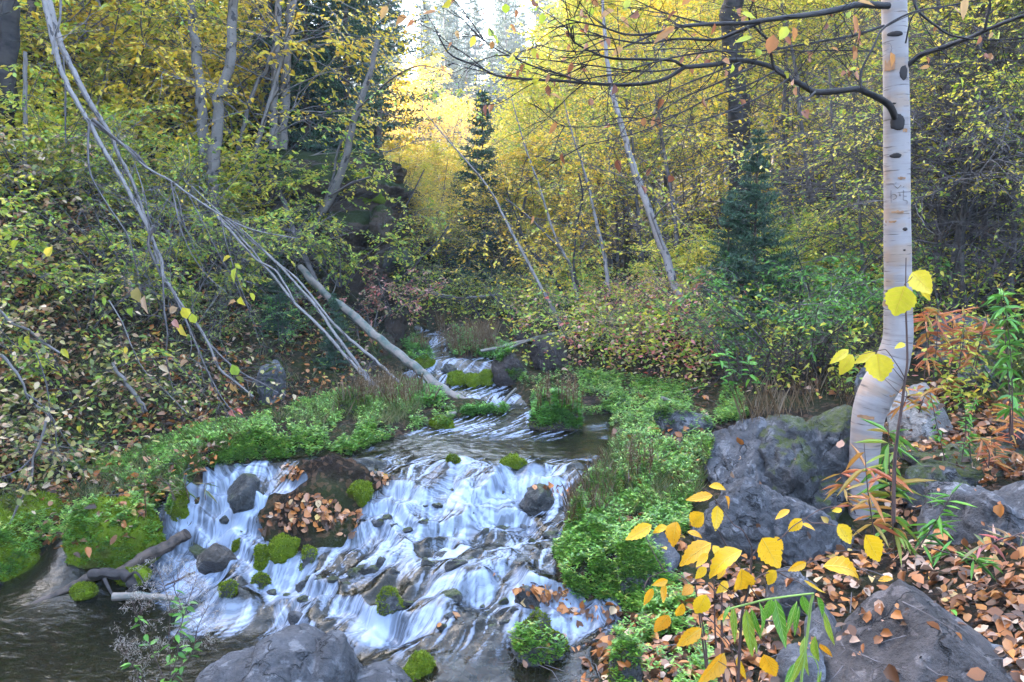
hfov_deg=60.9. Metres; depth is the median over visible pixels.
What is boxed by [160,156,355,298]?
dead shrub
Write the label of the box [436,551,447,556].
wet stone
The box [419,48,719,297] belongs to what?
aspen tree
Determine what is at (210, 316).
shrub
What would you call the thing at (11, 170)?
alder shrub
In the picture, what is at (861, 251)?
slender tree
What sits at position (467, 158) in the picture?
aspen tree
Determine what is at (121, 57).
hazel shrub
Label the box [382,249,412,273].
cliff block
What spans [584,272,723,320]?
dogwood shrub
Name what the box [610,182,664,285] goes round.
slender tree
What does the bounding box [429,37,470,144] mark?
pine tree
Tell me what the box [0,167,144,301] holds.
alder shrub
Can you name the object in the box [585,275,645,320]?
dogwood shrub
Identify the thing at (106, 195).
hazel shrub
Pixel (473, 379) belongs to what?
mossy rock
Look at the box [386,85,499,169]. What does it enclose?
aspen tree
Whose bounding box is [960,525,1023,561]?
willowherb plant
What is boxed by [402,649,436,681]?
mossy rock
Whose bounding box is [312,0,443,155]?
spruce tree
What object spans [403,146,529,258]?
aspen tree
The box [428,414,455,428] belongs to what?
mossy rock
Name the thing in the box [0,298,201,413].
alder shrub
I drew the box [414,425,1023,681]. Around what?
leaf litter
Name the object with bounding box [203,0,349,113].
spruce tree
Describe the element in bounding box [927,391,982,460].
tall herb
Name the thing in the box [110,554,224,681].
seeding herb
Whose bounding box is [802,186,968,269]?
willow shrub
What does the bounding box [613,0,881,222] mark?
willow tree
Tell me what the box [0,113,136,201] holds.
alder shrub
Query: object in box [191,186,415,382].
leaning sapling
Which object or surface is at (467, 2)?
pine tree
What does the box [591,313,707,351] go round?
dogwood shrub
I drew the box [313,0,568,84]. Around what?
sky
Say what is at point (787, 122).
willow tree
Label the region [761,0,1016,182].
willow tree
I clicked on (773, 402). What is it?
grass
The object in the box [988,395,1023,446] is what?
willowherb plant
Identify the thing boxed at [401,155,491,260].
aspen tree
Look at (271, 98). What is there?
birch tree
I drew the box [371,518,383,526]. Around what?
wet stone
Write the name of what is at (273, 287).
fir tree
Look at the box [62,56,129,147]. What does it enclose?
slender tree
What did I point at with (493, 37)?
pine tree
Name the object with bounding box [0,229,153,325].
alder shrub
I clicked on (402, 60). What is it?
pine tree
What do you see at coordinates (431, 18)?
pine tree
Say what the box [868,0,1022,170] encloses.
willow tree
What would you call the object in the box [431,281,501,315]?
shrub
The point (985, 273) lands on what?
dead shrub
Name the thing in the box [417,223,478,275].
shrub
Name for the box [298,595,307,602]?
wet stone
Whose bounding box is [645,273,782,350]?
shrub
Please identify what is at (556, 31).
aspen tree
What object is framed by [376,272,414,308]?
cliff block
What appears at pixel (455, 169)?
aspen tree
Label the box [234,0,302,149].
birch tree
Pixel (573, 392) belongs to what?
dry herb
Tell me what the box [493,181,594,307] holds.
willow tree
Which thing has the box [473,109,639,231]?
aspen tree
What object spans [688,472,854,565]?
boulder
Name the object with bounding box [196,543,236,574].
stone
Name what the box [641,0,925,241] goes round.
willow tree
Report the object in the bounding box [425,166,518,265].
aspen tree
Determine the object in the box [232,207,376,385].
leaning sapling
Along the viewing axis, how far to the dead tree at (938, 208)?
6.52 m
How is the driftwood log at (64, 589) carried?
on the creek water
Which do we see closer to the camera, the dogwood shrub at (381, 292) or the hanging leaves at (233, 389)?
the hanging leaves at (233, 389)
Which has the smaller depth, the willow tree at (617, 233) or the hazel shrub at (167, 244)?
the hazel shrub at (167, 244)
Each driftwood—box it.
[165,571,195,585]
[499,388,516,405]
[660,396,671,403]
[678,376,719,393]
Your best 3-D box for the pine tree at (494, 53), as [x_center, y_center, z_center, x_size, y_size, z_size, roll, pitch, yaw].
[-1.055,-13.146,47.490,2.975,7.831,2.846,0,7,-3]
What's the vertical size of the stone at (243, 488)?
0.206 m
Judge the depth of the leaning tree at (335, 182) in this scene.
8.20 m
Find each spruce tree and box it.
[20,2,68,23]
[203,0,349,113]
[238,0,382,154]
[238,0,400,143]
[271,0,418,83]
[287,0,409,157]
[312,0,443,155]
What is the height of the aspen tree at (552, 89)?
3.622 m
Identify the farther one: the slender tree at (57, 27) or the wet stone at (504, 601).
the slender tree at (57, 27)
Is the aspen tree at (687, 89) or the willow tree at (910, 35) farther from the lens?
the aspen tree at (687, 89)
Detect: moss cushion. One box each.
[69,581,99,600]
[114,565,152,586]
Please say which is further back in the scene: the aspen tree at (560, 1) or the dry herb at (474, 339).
the aspen tree at (560, 1)
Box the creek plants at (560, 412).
[385,322,584,428]
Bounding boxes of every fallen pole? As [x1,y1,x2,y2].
[432,293,494,313]
[480,328,583,352]
[510,339,530,348]
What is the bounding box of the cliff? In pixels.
[217,148,419,307]
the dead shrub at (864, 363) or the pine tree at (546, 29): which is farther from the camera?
the pine tree at (546, 29)
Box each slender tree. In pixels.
[21,0,84,94]
[21,36,88,181]
[28,0,131,118]
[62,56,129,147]
[162,36,194,120]
[357,78,419,183]
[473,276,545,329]
[521,164,643,306]
[579,166,633,261]
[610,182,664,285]
[771,62,875,260]
[801,83,955,315]
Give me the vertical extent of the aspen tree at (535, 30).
4.619 m
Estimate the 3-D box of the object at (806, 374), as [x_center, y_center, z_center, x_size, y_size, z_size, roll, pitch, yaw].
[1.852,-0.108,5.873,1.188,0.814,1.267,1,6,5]
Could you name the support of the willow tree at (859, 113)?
on the ground at (332, 474)
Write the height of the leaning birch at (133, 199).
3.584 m
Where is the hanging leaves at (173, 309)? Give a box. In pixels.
[169,306,242,416]
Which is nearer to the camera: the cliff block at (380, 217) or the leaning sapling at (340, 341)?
the leaning sapling at (340, 341)
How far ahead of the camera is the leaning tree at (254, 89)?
8.47 m
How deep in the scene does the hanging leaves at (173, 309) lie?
5.38 m
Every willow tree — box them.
[451,0,785,300]
[478,0,830,286]
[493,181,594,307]
[518,8,724,290]
[522,154,633,306]
[526,0,828,269]
[551,0,879,203]
[558,0,824,256]
[592,0,924,262]
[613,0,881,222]
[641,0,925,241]
[664,0,882,207]
[664,0,922,171]
[669,1,930,160]
[688,0,1023,308]
[694,0,968,185]
[723,0,1023,265]
[723,0,1023,301]
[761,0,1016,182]
[789,0,988,86]
[799,0,1023,275]
[801,0,1021,126]
[804,0,1023,297]
[836,0,1023,312]
[840,4,1017,58]
[855,1,1023,114]
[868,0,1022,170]
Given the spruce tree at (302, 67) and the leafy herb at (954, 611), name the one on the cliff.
the spruce tree at (302, 67)
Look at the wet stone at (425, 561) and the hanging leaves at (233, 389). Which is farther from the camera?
the hanging leaves at (233, 389)
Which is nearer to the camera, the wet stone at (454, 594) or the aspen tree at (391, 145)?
the wet stone at (454, 594)
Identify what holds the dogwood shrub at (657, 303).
on the ground at (332, 474)
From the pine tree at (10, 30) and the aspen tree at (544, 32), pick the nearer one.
the pine tree at (10, 30)
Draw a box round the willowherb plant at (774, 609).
[723,592,834,681]
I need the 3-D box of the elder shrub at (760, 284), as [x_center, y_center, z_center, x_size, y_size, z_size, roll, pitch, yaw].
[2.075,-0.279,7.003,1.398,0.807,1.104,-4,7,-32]
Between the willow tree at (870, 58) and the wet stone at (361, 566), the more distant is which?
the willow tree at (870, 58)
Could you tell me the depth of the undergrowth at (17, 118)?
8.11 m
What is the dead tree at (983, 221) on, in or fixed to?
on the ground at (332, 474)
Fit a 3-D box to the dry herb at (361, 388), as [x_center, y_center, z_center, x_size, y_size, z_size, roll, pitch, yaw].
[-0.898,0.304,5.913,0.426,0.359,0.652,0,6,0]
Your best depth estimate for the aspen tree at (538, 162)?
12.00 m
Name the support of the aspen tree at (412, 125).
on the ground at (332, 474)
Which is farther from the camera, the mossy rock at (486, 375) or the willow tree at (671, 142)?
the willow tree at (671, 142)
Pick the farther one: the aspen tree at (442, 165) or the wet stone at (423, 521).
the aspen tree at (442, 165)
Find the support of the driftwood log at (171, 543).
in the creek water
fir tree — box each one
[256,241,299,336]
[312,293,356,374]
[439,89,526,293]
[440,173,477,268]
[691,190,761,332]
[693,128,812,341]
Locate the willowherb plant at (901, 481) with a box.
[854,418,935,565]
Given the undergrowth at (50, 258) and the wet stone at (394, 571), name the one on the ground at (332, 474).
the undergrowth at (50, 258)
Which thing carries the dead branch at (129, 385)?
on the ground at (332, 474)
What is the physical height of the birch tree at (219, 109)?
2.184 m
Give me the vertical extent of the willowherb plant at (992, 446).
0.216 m
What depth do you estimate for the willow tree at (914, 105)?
6.75 m
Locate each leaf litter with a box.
[258,464,583,626]
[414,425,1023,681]
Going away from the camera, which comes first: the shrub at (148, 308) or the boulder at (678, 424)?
the boulder at (678, 424)
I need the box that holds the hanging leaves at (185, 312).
[11,240,245,431]
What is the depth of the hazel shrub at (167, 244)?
6.99 m
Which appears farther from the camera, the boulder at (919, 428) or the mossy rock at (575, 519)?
the boulder at (919, 428)
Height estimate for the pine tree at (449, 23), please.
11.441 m
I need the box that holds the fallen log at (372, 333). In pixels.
[297,264,466,398]
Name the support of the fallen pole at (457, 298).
on the ground at (332, 474)
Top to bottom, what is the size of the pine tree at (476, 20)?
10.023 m
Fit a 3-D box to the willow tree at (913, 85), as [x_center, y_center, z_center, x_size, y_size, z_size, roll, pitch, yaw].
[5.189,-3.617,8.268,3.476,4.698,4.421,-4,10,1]
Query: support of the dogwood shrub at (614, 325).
on the ground at (332, 474)
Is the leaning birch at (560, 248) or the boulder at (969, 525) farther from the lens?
the leaning birch at (560, 248)
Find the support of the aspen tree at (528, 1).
on the ground at (332, 474)
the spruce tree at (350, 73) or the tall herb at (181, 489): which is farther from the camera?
the spruce tree at (350, 73)
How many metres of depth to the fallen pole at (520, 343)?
7.33 m
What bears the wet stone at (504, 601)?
in the creek water
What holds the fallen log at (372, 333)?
on the ground at (332, 474)
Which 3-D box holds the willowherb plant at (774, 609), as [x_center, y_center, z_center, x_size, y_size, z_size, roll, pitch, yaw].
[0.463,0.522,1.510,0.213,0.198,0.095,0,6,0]
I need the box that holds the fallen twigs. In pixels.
[43,370,1023,681]
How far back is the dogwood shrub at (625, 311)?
7.12 m
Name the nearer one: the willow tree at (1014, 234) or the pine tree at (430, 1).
the willow tree at (1014, 234)
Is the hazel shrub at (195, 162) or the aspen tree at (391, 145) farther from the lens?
the aspen tree at (391, 145)
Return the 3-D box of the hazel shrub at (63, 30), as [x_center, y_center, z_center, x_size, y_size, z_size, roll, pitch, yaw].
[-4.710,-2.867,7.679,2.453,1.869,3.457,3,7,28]
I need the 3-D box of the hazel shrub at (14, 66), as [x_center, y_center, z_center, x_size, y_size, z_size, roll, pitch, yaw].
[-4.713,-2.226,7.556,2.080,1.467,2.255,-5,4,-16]
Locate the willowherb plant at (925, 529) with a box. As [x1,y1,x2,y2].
[906,482,977,564]
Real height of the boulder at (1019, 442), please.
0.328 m
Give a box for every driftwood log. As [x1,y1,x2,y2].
[31,568,100,603]
[87,567,145,600]
[111,592,179,600]
[116,529,191,568]
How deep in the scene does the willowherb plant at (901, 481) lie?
3.09 m
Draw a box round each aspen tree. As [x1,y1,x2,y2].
[369,126,410,154]
[372,93,448,164]
[379,133,473,244]
[382,54,501,170]
[382,74,477,155]
[382,145,450,212]
[383,131,431,177]
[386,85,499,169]
[389,147,469,190]
[398,145,435,164]
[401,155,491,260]
[402,151,489,246]
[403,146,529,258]
[404,133,508,260]
[418,0,829,259]
[418,127,611,305]
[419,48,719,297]
[420,157,478,226]
[423,86,632,292]
[424,152,466,186]
[425,86,497,168]
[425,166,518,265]
[428,154,559,282]
[431,67,698,278]
[432,0,763,270]
[439,44,681,260]
[450,1,716,246]
[456,18,699,238]
[456,123,627,279]
[465,120,591,231]
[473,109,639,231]
[486,0,771,201]
[494,25,634,133]
[495,0,875,145]
[507,0,680,142]
[532,0,867,181]
[538,0,910,194]
[552,3,841,189]
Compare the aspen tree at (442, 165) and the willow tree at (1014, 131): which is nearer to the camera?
the willow tree at (1014, 131)
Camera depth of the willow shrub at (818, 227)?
8.02 m
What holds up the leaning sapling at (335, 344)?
on the ground at (332, 474)
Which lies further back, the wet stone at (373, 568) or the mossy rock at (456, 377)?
the mossy rock at (456, 377)
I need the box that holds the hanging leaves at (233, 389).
[56,299,237,461]
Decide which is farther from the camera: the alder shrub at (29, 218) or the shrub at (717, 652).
the alder shrub at (29, 218)
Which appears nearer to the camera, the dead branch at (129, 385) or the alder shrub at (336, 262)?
the dead branch at (129, 385)
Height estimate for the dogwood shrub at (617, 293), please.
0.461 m
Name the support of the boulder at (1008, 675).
on the ground at (332, 474)
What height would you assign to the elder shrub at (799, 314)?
0.977 m
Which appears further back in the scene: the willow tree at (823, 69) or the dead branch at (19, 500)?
the willow tree at (823, 69)
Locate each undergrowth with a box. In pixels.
[0,0,279,229]
[0,138,143,479]
[0,166,382,507]
[385,100,1023,414]
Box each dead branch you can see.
[0,297,64,376]
[0,350,158,492]
[0,396,103,523]
[0,401,69,487]
[70,352,168,420]
[86,294,298,412]
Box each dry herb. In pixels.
[141,477,148,515]
[350,362,410,410]
[436,318,480,357]
[531,367,584,414]
[625,434,655,474]
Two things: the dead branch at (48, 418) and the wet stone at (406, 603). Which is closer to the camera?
the wet stone at (406, 603)
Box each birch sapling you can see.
[626,482,892,681]
[829,258,932,522]
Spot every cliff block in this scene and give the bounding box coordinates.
[355,172,385,204]
[357,330,394,362]
[369,205,394,246]
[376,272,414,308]
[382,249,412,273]
[384,304,409,342]
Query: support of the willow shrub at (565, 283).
on the ground at (332, 474)
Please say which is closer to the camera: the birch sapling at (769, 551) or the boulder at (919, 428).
the birch sapling at (769, 551)
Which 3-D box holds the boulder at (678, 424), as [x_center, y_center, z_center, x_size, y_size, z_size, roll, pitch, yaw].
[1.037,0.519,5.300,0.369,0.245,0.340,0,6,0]
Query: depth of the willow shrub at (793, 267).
7.80 m
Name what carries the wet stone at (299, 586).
in the creek water
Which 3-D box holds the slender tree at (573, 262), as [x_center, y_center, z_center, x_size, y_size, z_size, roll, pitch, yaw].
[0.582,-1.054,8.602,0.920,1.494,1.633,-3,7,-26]
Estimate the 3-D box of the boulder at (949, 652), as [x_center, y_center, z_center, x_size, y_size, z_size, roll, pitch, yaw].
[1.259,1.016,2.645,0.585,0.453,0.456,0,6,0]
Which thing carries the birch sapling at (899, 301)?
on the ground at (332, 474)
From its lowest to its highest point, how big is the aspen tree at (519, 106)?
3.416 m
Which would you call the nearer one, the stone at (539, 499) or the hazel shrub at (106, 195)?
the stone at (539, 499)
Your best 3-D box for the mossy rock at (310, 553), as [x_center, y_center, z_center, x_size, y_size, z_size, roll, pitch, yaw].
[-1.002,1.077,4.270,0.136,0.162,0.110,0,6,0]
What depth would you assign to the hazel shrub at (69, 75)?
8.33 m
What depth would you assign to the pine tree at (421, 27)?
46.01 m
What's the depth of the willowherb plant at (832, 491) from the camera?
3.73 m
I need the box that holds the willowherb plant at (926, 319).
[912,301,958,378]
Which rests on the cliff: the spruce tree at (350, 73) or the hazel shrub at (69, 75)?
the spruce tree at (350, 73)
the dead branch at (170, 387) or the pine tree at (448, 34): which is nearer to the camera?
the dead branch at (170, 387)
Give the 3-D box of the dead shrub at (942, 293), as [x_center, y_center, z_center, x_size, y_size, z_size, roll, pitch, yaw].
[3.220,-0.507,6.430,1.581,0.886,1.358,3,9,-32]
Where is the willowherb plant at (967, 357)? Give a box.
[938,307,1003,373]
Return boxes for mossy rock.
[0,524,40,581]
[61,495,166,568]
[164,481,189,521]
[217,579,238,598]
[231,537,240,552]
[250,571,271,589]
[252,543,269,570]
[266,532,300,563]
[296,544,318,571]
[335,393,370,412]
[346,479,373,507]
[374,584,403,615]
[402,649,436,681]
[414,354,435,368]
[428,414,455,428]
[445,453,460,463]
[446,370,465,385]
[464,372,481,386]
[479,369,493,385]
[499,453,527,468]
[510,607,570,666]
[527,405,582,431]
[562,498,585,531]
[607,635,642,681]
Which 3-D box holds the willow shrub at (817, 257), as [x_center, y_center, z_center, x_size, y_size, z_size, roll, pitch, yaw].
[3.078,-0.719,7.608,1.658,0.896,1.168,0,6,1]
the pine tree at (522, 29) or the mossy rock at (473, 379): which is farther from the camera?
the pine tree at (522, 29)
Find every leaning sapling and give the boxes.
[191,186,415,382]
[196,203,382,384]
[216,216,294,300]
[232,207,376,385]
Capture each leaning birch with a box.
[0,0,174,263]
[13,0,293,427]
[63,109,296,370]
[393,66,586,332]
[479,64,617,303]
[485,0,832,313]
[502,79,645,295]
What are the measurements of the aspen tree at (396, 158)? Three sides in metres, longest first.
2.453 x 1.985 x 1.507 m
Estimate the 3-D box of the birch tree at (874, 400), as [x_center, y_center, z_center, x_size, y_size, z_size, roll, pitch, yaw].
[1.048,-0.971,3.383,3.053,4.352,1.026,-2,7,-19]
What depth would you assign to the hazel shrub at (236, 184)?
8.17 m
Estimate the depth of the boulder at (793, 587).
3.20 m
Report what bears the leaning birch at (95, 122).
on the ground at (332, 474)
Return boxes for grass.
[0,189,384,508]
[64,385,715,516]
[305,311,504,413]
[561,444,621,522]
[731,361,860,421]
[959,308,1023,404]
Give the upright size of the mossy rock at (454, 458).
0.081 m
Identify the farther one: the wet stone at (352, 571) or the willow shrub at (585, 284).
the willow shrub at (585, 284)
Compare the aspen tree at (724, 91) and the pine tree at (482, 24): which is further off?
the pine tree at (482, 24)
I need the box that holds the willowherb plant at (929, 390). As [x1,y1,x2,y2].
[887,385,940,419]
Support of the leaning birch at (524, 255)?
on the ground at (332, 474)
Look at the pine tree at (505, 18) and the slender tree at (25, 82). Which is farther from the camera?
the pine tree at (505, 18)
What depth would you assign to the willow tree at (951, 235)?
6.85 m
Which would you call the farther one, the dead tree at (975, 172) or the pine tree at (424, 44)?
the pine tree at (424, 44)
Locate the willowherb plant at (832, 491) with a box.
[822,469,865,513]
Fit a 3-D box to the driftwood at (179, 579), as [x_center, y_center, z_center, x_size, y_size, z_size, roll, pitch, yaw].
[-1.620,1.161,4.253,0.151,0.074,0.015,0,6,0]
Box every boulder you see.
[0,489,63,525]
[195,623,412,681]
[255,359,285,404]
[491,350,527,385]
[514,322,532,342]
[529,334,567,371]
[614,524,679,595]
[653,408,712,437]
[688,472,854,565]
[702,416,771,490]
[757,404,852,520]
[766,567,817,615]
[775,643,825,681]
[804,606,840,654]
[824,579,1009,681]
[854,367,866,397]
[887,383,952,441]
[889,437,1023,485]
[901,462,970,509]
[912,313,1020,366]
[916,480,1023,547]
[957,361,1023,395]
[991,644,1021,681]
[999,400,1023,449]
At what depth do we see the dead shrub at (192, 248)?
7.33 m
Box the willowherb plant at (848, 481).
[836,443,902,546]
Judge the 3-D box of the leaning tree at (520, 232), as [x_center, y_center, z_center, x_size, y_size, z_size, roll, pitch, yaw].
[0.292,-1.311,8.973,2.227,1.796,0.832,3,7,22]
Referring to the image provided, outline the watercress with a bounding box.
[0,365,748,681]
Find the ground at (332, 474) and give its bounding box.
[0,2,1023,681]
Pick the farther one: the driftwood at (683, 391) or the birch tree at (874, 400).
the driftwood at (683, 391)
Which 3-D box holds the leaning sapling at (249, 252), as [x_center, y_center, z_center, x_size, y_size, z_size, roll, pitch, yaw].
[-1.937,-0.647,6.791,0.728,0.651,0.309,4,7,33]
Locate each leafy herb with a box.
[710,346,759,391]
[950,606,956,615]
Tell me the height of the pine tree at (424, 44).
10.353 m
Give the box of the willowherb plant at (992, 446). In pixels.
[960,436,1014,474]
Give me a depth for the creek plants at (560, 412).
6.07 m
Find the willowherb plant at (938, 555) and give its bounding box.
[928,541,1002,579]
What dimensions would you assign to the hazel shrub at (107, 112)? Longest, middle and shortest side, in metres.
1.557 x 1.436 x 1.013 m
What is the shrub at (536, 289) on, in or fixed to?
on the ground at (332, 474)
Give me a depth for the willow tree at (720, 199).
15.59 m
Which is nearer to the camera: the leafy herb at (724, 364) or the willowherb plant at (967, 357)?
the willowherb plant at (967, 357)
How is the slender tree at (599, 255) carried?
on the ground at (332, 474)
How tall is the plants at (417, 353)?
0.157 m
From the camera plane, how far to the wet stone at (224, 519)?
4.63 m
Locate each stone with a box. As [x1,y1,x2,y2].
[189,544,205,558]
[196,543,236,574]
[219,515,228,523]
[227,473,260,513]
[266,588,276,595]
[287,611,302,624]
[295,580,305,592]
[297,596,308,602]
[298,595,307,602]
[327,576,339,582]
[347,567,360,575]
[357,564,364,568]
[358,564,378,574]
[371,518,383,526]
[375,556,385,568]
[382,514,391,519]
[388,568,398,573]
[402,526,412,532]
[403,600,413,605]
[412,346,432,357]
[418,519,428,523]
[421,557,434,565]
[432,502,442,508]
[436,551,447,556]
[436,623,446,630]
[439,588,461,602]
[440,363,456,372]
[444,559,467,571]
[444,611,455,618]
[478,527,489,534]
[498,597,508,604]
[499,525,510,529]
[499,619,510,623]
[510,606,518,611]
[514,585,541,609]
[519,483,554,515]
[542,530,557,537]
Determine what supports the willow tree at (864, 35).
on the ground at (332, 474)
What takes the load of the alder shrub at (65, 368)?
on the ground at (332, 474)
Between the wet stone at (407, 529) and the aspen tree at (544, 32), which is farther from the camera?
the aspen tree at (544, 32)
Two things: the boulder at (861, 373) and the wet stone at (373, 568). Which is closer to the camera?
the wet stone at (373, 568)
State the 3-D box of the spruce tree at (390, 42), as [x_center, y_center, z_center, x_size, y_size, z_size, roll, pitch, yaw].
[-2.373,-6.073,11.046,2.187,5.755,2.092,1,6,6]
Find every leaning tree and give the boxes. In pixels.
[235,30,281,165]
[261,164,336,284]
[305,38,481,241]
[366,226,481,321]
[388,142,456,251]
[436,134,638,300]
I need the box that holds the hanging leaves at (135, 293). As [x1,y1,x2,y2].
[75,287,243,397]
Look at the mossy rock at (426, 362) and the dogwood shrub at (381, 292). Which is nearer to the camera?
the mossy rock at (426, 362)
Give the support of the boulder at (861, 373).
on the ground at (332, 474)
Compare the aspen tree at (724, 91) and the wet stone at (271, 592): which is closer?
the wet stone at (271, 592)
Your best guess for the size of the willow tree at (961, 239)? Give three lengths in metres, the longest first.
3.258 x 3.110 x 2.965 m
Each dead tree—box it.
[740,0,1023,304]
[756,0,1023,310]
[790,0,1023,284]
[809,1,1022,289]
[865,0,1023,286]
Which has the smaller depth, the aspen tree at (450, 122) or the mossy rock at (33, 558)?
the mossy rock at (33, 558)
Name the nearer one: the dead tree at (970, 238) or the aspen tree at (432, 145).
the dead tree at (970, 238)
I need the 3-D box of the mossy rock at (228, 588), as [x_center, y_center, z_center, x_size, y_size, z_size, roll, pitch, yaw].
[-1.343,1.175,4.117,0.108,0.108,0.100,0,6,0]
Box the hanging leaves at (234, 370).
[102,255,254,374]
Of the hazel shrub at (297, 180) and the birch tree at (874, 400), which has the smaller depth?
the birch tree at (874, 400)
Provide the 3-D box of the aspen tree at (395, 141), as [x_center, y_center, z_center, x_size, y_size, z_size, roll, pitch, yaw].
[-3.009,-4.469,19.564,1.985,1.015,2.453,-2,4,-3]
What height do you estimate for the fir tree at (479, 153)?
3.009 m
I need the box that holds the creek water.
[0,325,624,681]
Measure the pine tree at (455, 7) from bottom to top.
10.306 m
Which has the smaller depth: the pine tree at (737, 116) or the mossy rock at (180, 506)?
the mossy rock at (180, 506)
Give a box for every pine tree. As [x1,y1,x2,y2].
[0,0,48,158]
[238,0,272,130]
[370,1,409,102]
[381,17,409,142]
[384,0,413,116]
[398,0,442,150]
[411,0,448,100]
[412,0,439,130]
[412,8,443,157]
[415,0,478,153]
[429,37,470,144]
[431,0,461,83]
[435,2,474,110]
[439,5,472,86]
[447,23,469,147]
[448,24,489,159]
[452,0,471,102]
[453,0,501,145]
[457,0,493,110]
[463,0,498,146]
[473,26,504,145]
[475,0,529,149]
[481,3,504,101]
[483,0,504,95]
[485,0,530,111]
[491,13,512,103]
[510,13,528,111]
[511,0,554,129]
[518,0,560,92]
[525,0,559,99]
[658,0,820,270]
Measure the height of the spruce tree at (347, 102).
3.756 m
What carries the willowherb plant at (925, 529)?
on the ground at (332, 474)
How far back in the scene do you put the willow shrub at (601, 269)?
8.89 m
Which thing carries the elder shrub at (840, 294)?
on the ground at (332, 474)
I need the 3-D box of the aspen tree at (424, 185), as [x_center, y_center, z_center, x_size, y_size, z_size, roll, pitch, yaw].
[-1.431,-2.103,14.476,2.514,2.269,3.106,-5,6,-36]
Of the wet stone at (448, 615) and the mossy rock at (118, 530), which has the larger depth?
the mossy rock at (118, 530)
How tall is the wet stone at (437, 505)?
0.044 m
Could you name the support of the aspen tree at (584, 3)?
on the ground at (332, 474)
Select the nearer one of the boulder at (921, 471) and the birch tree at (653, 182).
the boulder at (921, 471)
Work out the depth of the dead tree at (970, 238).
7.06 m
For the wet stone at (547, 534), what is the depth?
4.22 m
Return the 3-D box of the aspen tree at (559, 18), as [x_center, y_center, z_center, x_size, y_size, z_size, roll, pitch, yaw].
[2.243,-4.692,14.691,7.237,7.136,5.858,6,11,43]
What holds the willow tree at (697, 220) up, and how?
on the ground at (332, 474)
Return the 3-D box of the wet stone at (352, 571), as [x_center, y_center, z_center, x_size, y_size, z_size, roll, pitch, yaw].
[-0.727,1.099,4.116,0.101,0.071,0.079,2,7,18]
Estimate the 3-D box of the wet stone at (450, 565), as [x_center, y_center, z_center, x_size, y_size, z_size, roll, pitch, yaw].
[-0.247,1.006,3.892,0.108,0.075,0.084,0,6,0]
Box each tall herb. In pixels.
[151,470,217,513]
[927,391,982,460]
[981,284,1023,434]
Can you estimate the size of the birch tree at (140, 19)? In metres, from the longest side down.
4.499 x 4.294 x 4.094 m
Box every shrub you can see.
[0,0,73,110]
[0,91,179,198]
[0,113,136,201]
[0,126,95,197]
[0,151,219,291]
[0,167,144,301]
[0,203,75,285]
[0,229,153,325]
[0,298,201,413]
[0,326,79,382]
[8,102,183,208]
[13,230,195,328]
[16,0,203,109]
[16,0,373,168]
[17,0,204,115]
[18,0,153,101]
[26,0,147,53]
[33,127,206,242]
[38,0,250,130]
[43,0,185,34]
[71,146,250,268]
[83,195,299,324]
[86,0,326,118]
[93,0,183,41]
[108,97,372,217]
[111,266,194,315]
[121,197,331,308]
[124,153,346,246]
[128,133,249,237]
[136,21,338,149]
[156,0,247,38]
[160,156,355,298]
[172,281,281,343]
[202,188,362,278]
[225,134,413,245]
[241,193,462,292]
[246,282,347,342]
[317,271,439,329]
[362,264,451,323]
[413,252,479,303]
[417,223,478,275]
[424,261,520,317]
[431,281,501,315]
[439,247,569,314]
[462,266,569,319]
[488,271,568,323]
[507,250,593,310]
[524,291,645,331]
[528,260,599,307]
[528,289,660,358]
[531,244,667,309]
[551,238,699,305]
[573,301,650,348]
[583,301,702,348]
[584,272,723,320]
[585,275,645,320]
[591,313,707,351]
[612,277,711,328]
[630,237,746,308]
[635,267,785,320]
[637,224,761,300]
[645,216,726,287]
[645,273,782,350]
[653,264,918,375]
[663,301,826,387]
[664,291,740,341]
[670,218,940,333]
[672,308,817,382]
[673,246,883,371]
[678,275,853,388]
[683,579,739,681]
[689,257,813,329]
[692,238,819,298]
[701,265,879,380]
[707,190,876,274]
[723,245,969,354]
[742,288,883,380]
[748,196,869,286]
[760,209,951,301]
[768,251,939,369]
[786,289,922,373]
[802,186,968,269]
[811,168,1023,303]
[833,161,1023,307]
[859,209,1023,319]
[912,145,1023,287]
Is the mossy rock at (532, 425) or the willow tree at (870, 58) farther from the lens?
the willow tree at (870, 58)
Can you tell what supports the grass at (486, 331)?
on the ground at (332, 474)
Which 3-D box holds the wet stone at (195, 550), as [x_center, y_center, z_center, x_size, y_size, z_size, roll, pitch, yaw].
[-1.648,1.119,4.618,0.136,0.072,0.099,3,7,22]
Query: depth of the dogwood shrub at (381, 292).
8.23 m
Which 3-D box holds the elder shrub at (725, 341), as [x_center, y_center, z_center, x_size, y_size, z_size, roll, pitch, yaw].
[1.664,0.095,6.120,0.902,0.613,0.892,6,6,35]
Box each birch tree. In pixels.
[33,0,285,135]
[40,0,486,127]
[43,0,461,203]
[174,0,221,208]
[177,0,289,212]
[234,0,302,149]
[264,0,320,148]
[380,0,1023,519]
[618,24,700,244]
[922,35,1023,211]
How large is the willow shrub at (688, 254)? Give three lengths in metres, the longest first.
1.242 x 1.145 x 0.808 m

